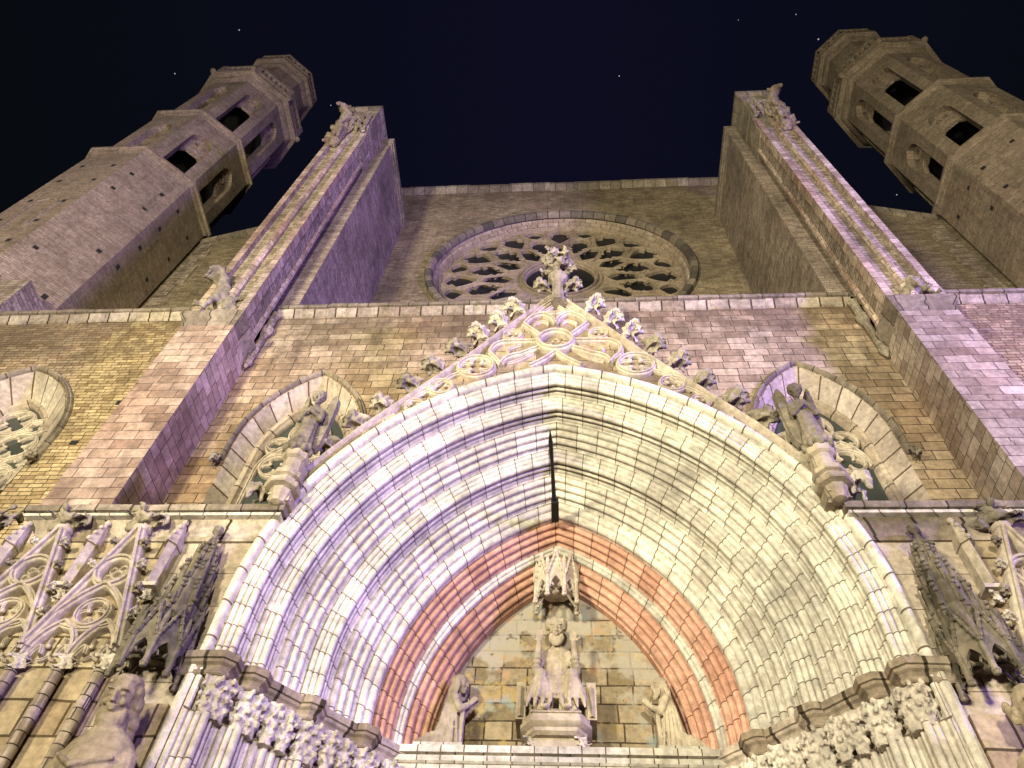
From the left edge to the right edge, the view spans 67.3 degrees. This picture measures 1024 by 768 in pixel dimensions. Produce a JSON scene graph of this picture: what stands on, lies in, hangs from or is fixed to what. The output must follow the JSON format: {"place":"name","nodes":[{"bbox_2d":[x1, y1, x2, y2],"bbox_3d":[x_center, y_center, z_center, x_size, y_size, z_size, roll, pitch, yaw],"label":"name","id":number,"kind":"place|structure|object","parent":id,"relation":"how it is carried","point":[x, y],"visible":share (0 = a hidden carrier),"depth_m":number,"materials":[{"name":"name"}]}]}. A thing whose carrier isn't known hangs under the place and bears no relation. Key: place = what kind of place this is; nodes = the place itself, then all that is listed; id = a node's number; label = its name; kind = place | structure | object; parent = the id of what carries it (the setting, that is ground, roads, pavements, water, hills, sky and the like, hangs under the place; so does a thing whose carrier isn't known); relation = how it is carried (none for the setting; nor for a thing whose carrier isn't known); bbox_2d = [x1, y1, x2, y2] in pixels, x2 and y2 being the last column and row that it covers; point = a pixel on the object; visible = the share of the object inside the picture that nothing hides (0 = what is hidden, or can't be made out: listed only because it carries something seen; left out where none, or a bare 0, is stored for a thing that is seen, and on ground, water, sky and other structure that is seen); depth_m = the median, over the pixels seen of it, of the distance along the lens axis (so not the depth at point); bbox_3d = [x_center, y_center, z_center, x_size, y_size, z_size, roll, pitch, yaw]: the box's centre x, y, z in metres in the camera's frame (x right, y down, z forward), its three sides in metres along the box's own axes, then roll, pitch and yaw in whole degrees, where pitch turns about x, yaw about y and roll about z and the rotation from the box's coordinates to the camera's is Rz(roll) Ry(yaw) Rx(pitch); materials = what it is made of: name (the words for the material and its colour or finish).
{"place":"outdoors","nodes":[
{"label":"outdoors","id":0,"kind":"place"},
{"label":"pavement","id":1,"kind":"structure","parent":0,"visible":0},
{"bbox_2d":[24,106,405,542],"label":"buttress","id":2,"kind":"structure","parent":1,"relation":"on","point":[330,227],"depth_m":16.71,"materials":[{"name":"beige stone"}]},
{"bbox_2d":[192,264,246,309],"bbox_3d":[-6.033,-1.813,16.255,1.297,1.786,0.759,29,-59,-16],"label":"gargoyle","id":3,"kind":"object","parent":2,"relation":"on","point":[218,276],"visible":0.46,"depth_m":16.05,"materials":[{"name":"stone"}]},
{"bbox_2d":[322,101,353,146],"bbox_3d":[-5.771,-8.674,25.554,0.779,3.083,0.947,-26,-61,19],"label":"gargoyle","id":4,"kind":"object","parent":2,"relation":"attached to","point":[336,135],"visible":0.94,"depth_m":25.18,"materials":[{"name":"stone"}]},
{"bbox_2d":[0,245,1023,767],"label":"portal","id":5,"kind":"object","parent":1,"relation":"on","point":[878,633],"visible":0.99,"depth_m":8.99,"materials":[{"name":"stone"}]},
{"bbox_2d":[44,673,144,767],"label":"standing statue","id":6,"kind":"object","parent":5,"relation":"on","point":[105,740],"visible":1,"depth_m":6.52,"materials":[{"name":"brown stone"}]},
{"bbox_2d":[245,481,268,503],"bbox_3d":[-2.959,1.431,9.424,0.681,0.372,0.244,40,-62,-22],"label":"grotesque","id":7,"kind":"object","parent":5,"relation":"attached to","point":[258,488],"visible":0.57,"depth_m":9.31,"materials":[{"name":"stone"}]},
{"bbox_2d":[264,390,340,513],"bbox_3d":[-2.731,0.875,10.118,0.512,2.239,0.617,-1,-56,4],"label":"angel statue","id":8,"kind":"object","parent":5,"relation":"on","point":[283,484],"visible":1,"depth_m":9.80,"materials":[{"name":"stone"}]},
{"bbox_2d":[413,674,478,744],"bbox_3d":[-0.767,3.890,8.999,0.747,1.048,0.390,-1,-56,4],"label":"kneeling statue","id":9,"kind":"object","parent":5,"relation":"on","point":[449,729],"visible":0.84,"depth_m":8.86,"materials":[{"name":"stone"}]},
{"bbox_2d":[548,431,558,522],"bbox_3d":[0.560,1.264,10.331,0.104,0.118,1.563,-1,-56,4],"label":"iron bar","id":10,"kind":"object","parent":5,"relation":"attached to","point":[554,509],"visible":1,"depth_m":10.44,"materials":[{"name":"black"}]},
{"bbox_2d":[515,616,596,746],"bbox_3d":[0.529,3.558,9.189,0.924,1.866,0.630,-1,-56,4],"label":"seated statue","id":11,"kind":"object","parent":5,"relation":"on","point":[556,704],"visible":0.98,"depth_m":8.78,"materials":[{"name":"stone"}]},
{"bbox_2d":[641,677,709,748],"bbox_3d":[1.865,3.855,8.812,0.743,1.027,0.390,-1,-56,4],"label":"kneeling statue","id":12,"kind":"object","parent":5,"relation":"on","point":[670,729],"visible":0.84,"depth_m":8.67,"materials":[{"name":"stone"}]},
{"bbox_2d":[772,383,853,511],"bbox_3d":[3.761,0.774,9.677,0.511,2.240,0.618,-1,-56,4],"label":"angel statue","id":13,"kind":"object","parent":5,"relation":"on","point":[832,480],"visible":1,"depth_m":9.35,"materials":[{"name":"stone"}]},
{"bbox_2d":[849,469,872,500],"bbox_3d":[3.918,1.283,9.056,0.271,0.413,0.757,31,-59,-17],"label":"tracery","id":14,"kind":"object","parent":5,"relation":"attached to","point":[863,476],"visible":0.5,"depth_m":8.88,"materials":[{"name":"stone"}]},
{"bbox_2d":[1001,683,1023,767],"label":"standing statue","id":15,"kind":"object","parent":5,"relation":"on","point":[1014,711],"visible":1,"depth_m":6.33,"materials":[{"name":"brown stone"}]},
{"bbox_2d":[0,177,1023,739],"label":"church front","id":16,"kind":"structure","parent":1,"relation":"on","point":[654,255],"depth_m":16.20,"materials":[{"name":"stone"}]},
{"bbox_2d":[0,365,73,489],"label":"lancet window","id":17,"kind":"structure","parent":16,"relation":"in","point":[34,412],"depth_m":15.12,"materials":[{"name":"stone"}]},
{"bbox_2d":[0,55,316,309],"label":"bell tower","id":18,"kind":"structure","parent":16,"relation":"on","point":[131,220],"depth_m":26.81,"materials":[{"name":"brown stone"}]},
{"bbox_2d":[202,369,366,513],"bbox_3d":[-3.816,1.480,12.892,2.577,5.775,0.739,-1,-56,4],"label":"lancet window","id":19,"kind":"structure","parent":16,"relation":"in","point":[255,454],"depth_m":13.99,"materials":[{"name":"stone"}]},
{"bbox_2d":[424,210,698,301],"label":"rose window","id":20,"kind":"structure","parent":16,"relation":"in","point":[613,255],"depth_m":27.10,"materials":[{"name":"stone"}]},
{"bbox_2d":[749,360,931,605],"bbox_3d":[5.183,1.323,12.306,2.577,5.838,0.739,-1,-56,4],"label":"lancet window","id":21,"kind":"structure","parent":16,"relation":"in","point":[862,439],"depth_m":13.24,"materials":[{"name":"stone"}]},
{"bbox_2d":[811,28,1023,287],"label":"bell tower","id":22,"kind":"structure","parent":16,"relation":"on","point":[933,130],"depth_m":29.37,"materials":[{"name":"brown stone"}]},
{"bbox_2d":[714,90,1023,500],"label":"buttress","id":23,"kind":"structure","parent":1,"relation":"on","point":[794,213],"depth_m":16.45,"materials":[{"name":"stone"}]},
{"bbox_2d":[764,83,799,129],"bbox_3d":[8.598,-8.900,24.575,0.780,3.083,0.947,23,-57,-12],"label":"gargoyle","id":24,"kind":"object","parent":23,"relation":"attached to","point":[783,118],"visible":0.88,"depth_m":24.20,"materials":[{"name":"stone"}]},
{"bbox_2d":[897,275,944,294],"bbox_3d":[7.790,-1.842,15.079,0.611,1.189,0.887,23,-57,-12],"label":"gargoyle","id":25,"kind":"object","parent":23,"relation":"on","point":[918,284],"visible":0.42,"depth_m":14.75,"materials":[{"name":"stone"}]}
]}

